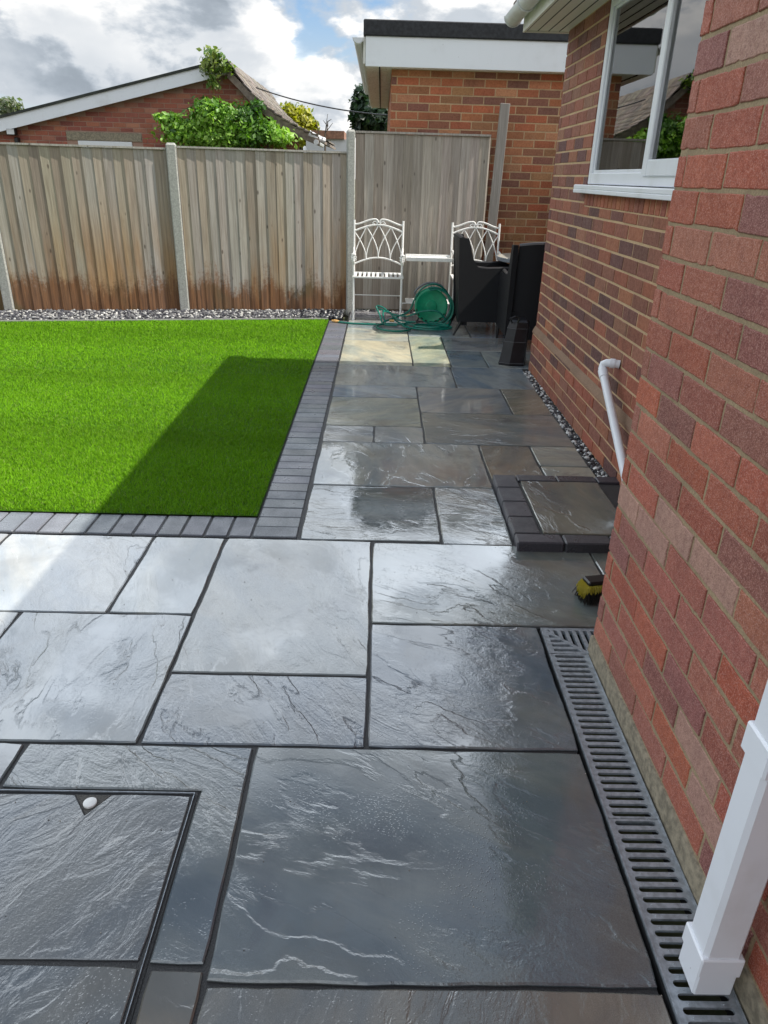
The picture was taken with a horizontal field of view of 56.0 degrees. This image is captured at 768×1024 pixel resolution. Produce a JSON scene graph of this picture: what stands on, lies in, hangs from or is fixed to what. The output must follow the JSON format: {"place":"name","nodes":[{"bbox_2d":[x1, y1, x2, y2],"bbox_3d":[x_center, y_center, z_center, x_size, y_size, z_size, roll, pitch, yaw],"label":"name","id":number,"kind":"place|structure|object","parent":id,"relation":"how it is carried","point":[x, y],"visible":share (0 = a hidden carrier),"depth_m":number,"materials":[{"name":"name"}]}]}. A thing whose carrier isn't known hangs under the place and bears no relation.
{"place":"outdoors","nodes":[
{"label":"outdoors","id":0,"kind":"place"},
{"bbox_2d":[0,308,344,321],"bbox_3d":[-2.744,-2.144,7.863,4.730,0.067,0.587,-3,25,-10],"label":"gravel","id":1,"kind":"structure","parent":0,"point":[45,314],"depth_m":7.89,"materials":[{"name":"grey gravel"}]},
{"bbox_2d":[0,318,327,323],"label":"kerb","id":2,"kind":"structure","parent":1,"relation":"on","point":[52,320],"depth_m":7.62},
{"bbox_2d":[0,129,354,314],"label":"garden fence","id":3,"kind":"object","parent":1,"relation":"on","point":[169,226],"visible":0.91,"depth_m":7.82,"materials":[{"name":"wood"}]},
{"bbox_2d":[0,0,523,158],"label":"sky","id":4,"kind":"structure","parent":0,"point":[51,50],"materials":[{"name":"white"}]},
{"bbox_2d":[0,311,671,1023],"bbox_3d":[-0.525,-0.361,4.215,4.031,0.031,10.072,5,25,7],"label":"patio","id":5,"kind":"structure","parent":0,"point":[388,863],"depth_m":2.12,"materials":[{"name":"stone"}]},
{"bbox_2d":[0,789,198,1023],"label":"manhole cover","id":6,"kind":"object","parent":5,"relation":"in","point":[83,873],"visible":1,"depth_m":1.59,"materials":[{"name":"stone"}]},
{"bbox_2d":[332,283,452,331],"bbox_3d":[0.086,-2.136,7.515,1.292,0.445,0.586,1,25,-1],"label":"garden hose","id":7,"kind":"object","parent":5,"relation":"on","point":[441,326],"visible":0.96,"depth_m":7.65,"materials":[{"name":"green plastic"}]},
{"bbox_2d":[355,309,453,313],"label":"gravel","id":8,"kind":"structure","parent":5,"relation":"on","point":[375,310],"depth_m":8.50,"materials":[{"name":"grey gravel"}]},
{"bbox_2d":[355,131,490,309],"bbox_3d":[0.402,-3.233,8.159,1.459,1.858,0.050,1,25,-1],"label":"fence panel","id":9,"kind":"object","parent":8,"relation":"on","point":[428,189],"visible":0.68,"depth_m":8.05,"materials":[{"name":"grey wood"}]},
{"bbox_2d":[483,103,509,260],"bbox_3d":[1.216,-3.304,8.063,0.161,2.192,0.050,1,25,-1],"label":"timber post","id":10,"kind":"object","parent":8,"relation":"on","point":[504,110],"visible":0.58,"depth_m":7.87,"materials":[{"name":"wood"}]},
{"bbox_2d":[351,218,500,323],"bbox_3d":[0.465,-2.650,7.951,1.648,1.020,0.533,1,25,-1],"label":"companion seat","id":11,"kind":"object","parent":5,"relation":"on","point":[426,257],"visible":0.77,"depth_m":7.99,"materials":[{"name":"white paint"}]},
{"bbox_2d":[414,282,453,325],"bbox_3d":[0.525,-2.220,7.713,0.429,0.448,0.264,1,25,-1],"label":"hose reel","id":12,"kind":"object","parent":5,"relation":"on","point":[431,298],"visible":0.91,"depth_m":7.66,"materials":[{"name":"green plastic"}]},
{"bbox_2d":[449,232,508,335],"bbox_3d":[1.021,-2.328,7.369,0.655,0.965,0.570,1,25,-1],"label":"rattan armchair","id":13,"kind":"object","parent":5,"relation":"on","point":[475,290],"visible":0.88,"depth_m":7.14,"materials":[{"name":"black wicker"}]},
{"bbox_2d":[497,253,510,262],"bbox_3d":[1.586,-2.243,7.477,0.898,0.752,0.898,1,25,-1],"label":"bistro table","id":14,"kind":"object","parent":5,"relation":"on","point":[504,257],"visible":0.16,"depth_m":7.24,"materials":[{"name":"metal"}]},
{"bbox_2d":[496,242,544,339],"bbox_3d":[1.406,-2.046,6.788,0.570,0.965,0.655,1,25,-1],"label":"rattan armchair","id":15,"kind":"object","parent":5,"relation":"on","point":[519,287],"visible":0.4,"depth_m":6.50,"materials":[{"name":"black wicker"}]},
{"bbox_2d":[492,475,619,553],"bbox_3d":[0.902,-0.003,3.459,0.665,0.055,0.778,1,25,-1],"label":"raised step","id":16,"kind":"object","parent":5,"relation":"on","point":[568,514],"visible":0.84,"depth_m":3.40,"materials":[{"name":"stone"}]},
{"bbox_2d":[572,574,604,605],"bbox_3d":[0.962,-0.224,2.551,0.433,1.201,0.120,-4,26,-12],"label":"broom","id":17,"kind":"object","parent":5,"relation":"on","point":[589,588],"visible":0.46,"depth_m":2.72,"materials":[{"name":"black plastic"}]},
{"bbox_2d":[0,308,726,1014],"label":"ground","id":18,"kind":"structure","parent":0,"point":[694,998],"depth_m":1.82,"materials":[{"name":"soil"}]},
{"bbox_2d":[0,96,24,114],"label":"tree","id":19,"kind":"object","parent":18,"relation":"on","point":[8,105],"visible":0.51,"depth_m":20.72,"materials":[{"name":"green plant"}]},
{"bbox_2d":[0,318,328,515],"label":"lawn","id":20,"kind":"structure","parent":18,"relation":"on","point":[179,417],"depth_m":4.75,"materials":[{"name":"green plant"}]},
{"bbox_2d":[0,58,335,149],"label":"neighbouring house","id":21,"kind":"structure","parent":18,"relation":"on","point":[120,115],"depth_m":12.77,"materials":[{"name":"brick"}]},
{"bbox_2d":[78,141,132,147],"bbox_3d":[-5.023,-6.224,13.194,0.967,0.964,0.050,1,25,-1],"label":"window","id":22,"kind":"structure","parent":21,"relation":"in","point":[105,143],"depth_m":12.98,"materials":[{"name":"white plastic"}]},
{"bbox_2d":[196,45,237,91],"bbox_3d":[-2.821,-7.535,12.331,0.670,0.751,0.449,-9,27,-22],"label":"climbing plant","id":23,"kind":"object","parent":21,"relation":"attached to","point":[213,57],"visible":1,"depth_m":12.26,"materials":[{"name":"green plant"}]},
{"bbox_2d":[146,95,302,149],"bbox_3d":[-2.806,-5.952,12.938,2.744,2.633,0.872,1,25,-1],"label":"climbing plant","id":24,"kind":"object","parent":21,"relation":"attached to","point":[202,128],"visible":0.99,"depth_m":12.44,"materials":[{"name":"green plant"}]},
{"bbox_2d":[256,87,387,115],"bbox_3d":[-1.017,-7.313,12.863,3.818,0.594,0.019,21,31,36],"label":"overhead cable","id":25,"kind":"object","parent":21,"relation":"attached to","point":[323,106],"visible":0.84,"depth_m":12.92,"materials":[{"name":"black plastic"}]},
{"bbox_2d":[0,320,346,539],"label":"lawn edging","id":26,"kind":"object","parent":18,"relation":"on","point":[282,511],"visible":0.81,"depth_m":3.37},
{"bbox_2d":[280,101,319,149],"bbox_3d":[-2.771,-11.762,24.303,1.547,3.584,1.353,1,25,-1],"label":"tree","id":27,"kind":"object","parent":18,"relation":"on","point":[301,116],"visible":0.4,"depth_m":23.50,"materials":[{"name":"yellow plant"}]},
{"bbox_2d":[315,114,332,150],"bbox_3d":[-1.712,-9.775,20.814,0.493,2.969,0.060,1,25,-1],"label":"sapling","id":28,"kind":"object","parent":18,"relation":"on","point":[326,128],"visible":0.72,"depth_m":20.33,"materials":[{"name":"brown plant"}]},
{"bbox_2d":[306,130,345,152],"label":"outbuilding","id":29,"kind":"structure","parent":18,"relation":"on","point":[337,139],"depth_m":21.38,"materials":[{"name":"tile"}]},
{"bbox_2d":[347,83,387,137],"bbox_3d":[0.046,-7.335,15.428,1.829,3.193,1.391,-13,28,-28],"label":"tree","id":30,"kind":"object","parent":18,"relation":"on","point":[360,102],"visible":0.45,"depth_m":14.48,"materials":[{"name":"green plant"}]},
{"bbox_2d":[352,19,568,310],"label":"garage","id":31,"kind":"structure","parent":18,"relation":"on","point":[443,77],"depth_m":7.77,"materials":[{"name":"brick"}]},
{"bbox_2d":[523,370,609,476],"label":"gravel","id":32,"kind":"structure","parent":18,"relation":"on","point":[572,434],"depth_m":4.61,"materials":[{"name":"grey gravel"}]},
{"bbox_2d":[504,0,767,1023],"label":"house","id":33,"kind":"structure","parent":18,"relation":"on","point":[648,362],"depth_m":1.77,"materials":[{"name":"red brick"}]},
{"bbox_2d":[573,0,705,200],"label":"window","id":34,"kind":"structure","parent":33,"relation":"in","point":[651,49],"depth_m":3.63,"materials":[{"name":"white plastic"}]},
{"bbox_2d":[538,628,747,1023],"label":"drain channel","id":35,"kind":"object","parent":18,"relation":"on","point":[562,642],"visible":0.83,"depth_m":1.81,"materials":[{"name":"grey metal"}]},
{"bbox_2d":[498,316,528,365],"bbox_3d":[1.109,-1.495,6.218,0.248,0.423,0.283,1,25,-1],"label":"planter","id":36,"kind":"object","parent":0,"point":[514,350],"visible":1,"depth_m":6.13,"materials":[{"name":"black plastic"}]}
]}

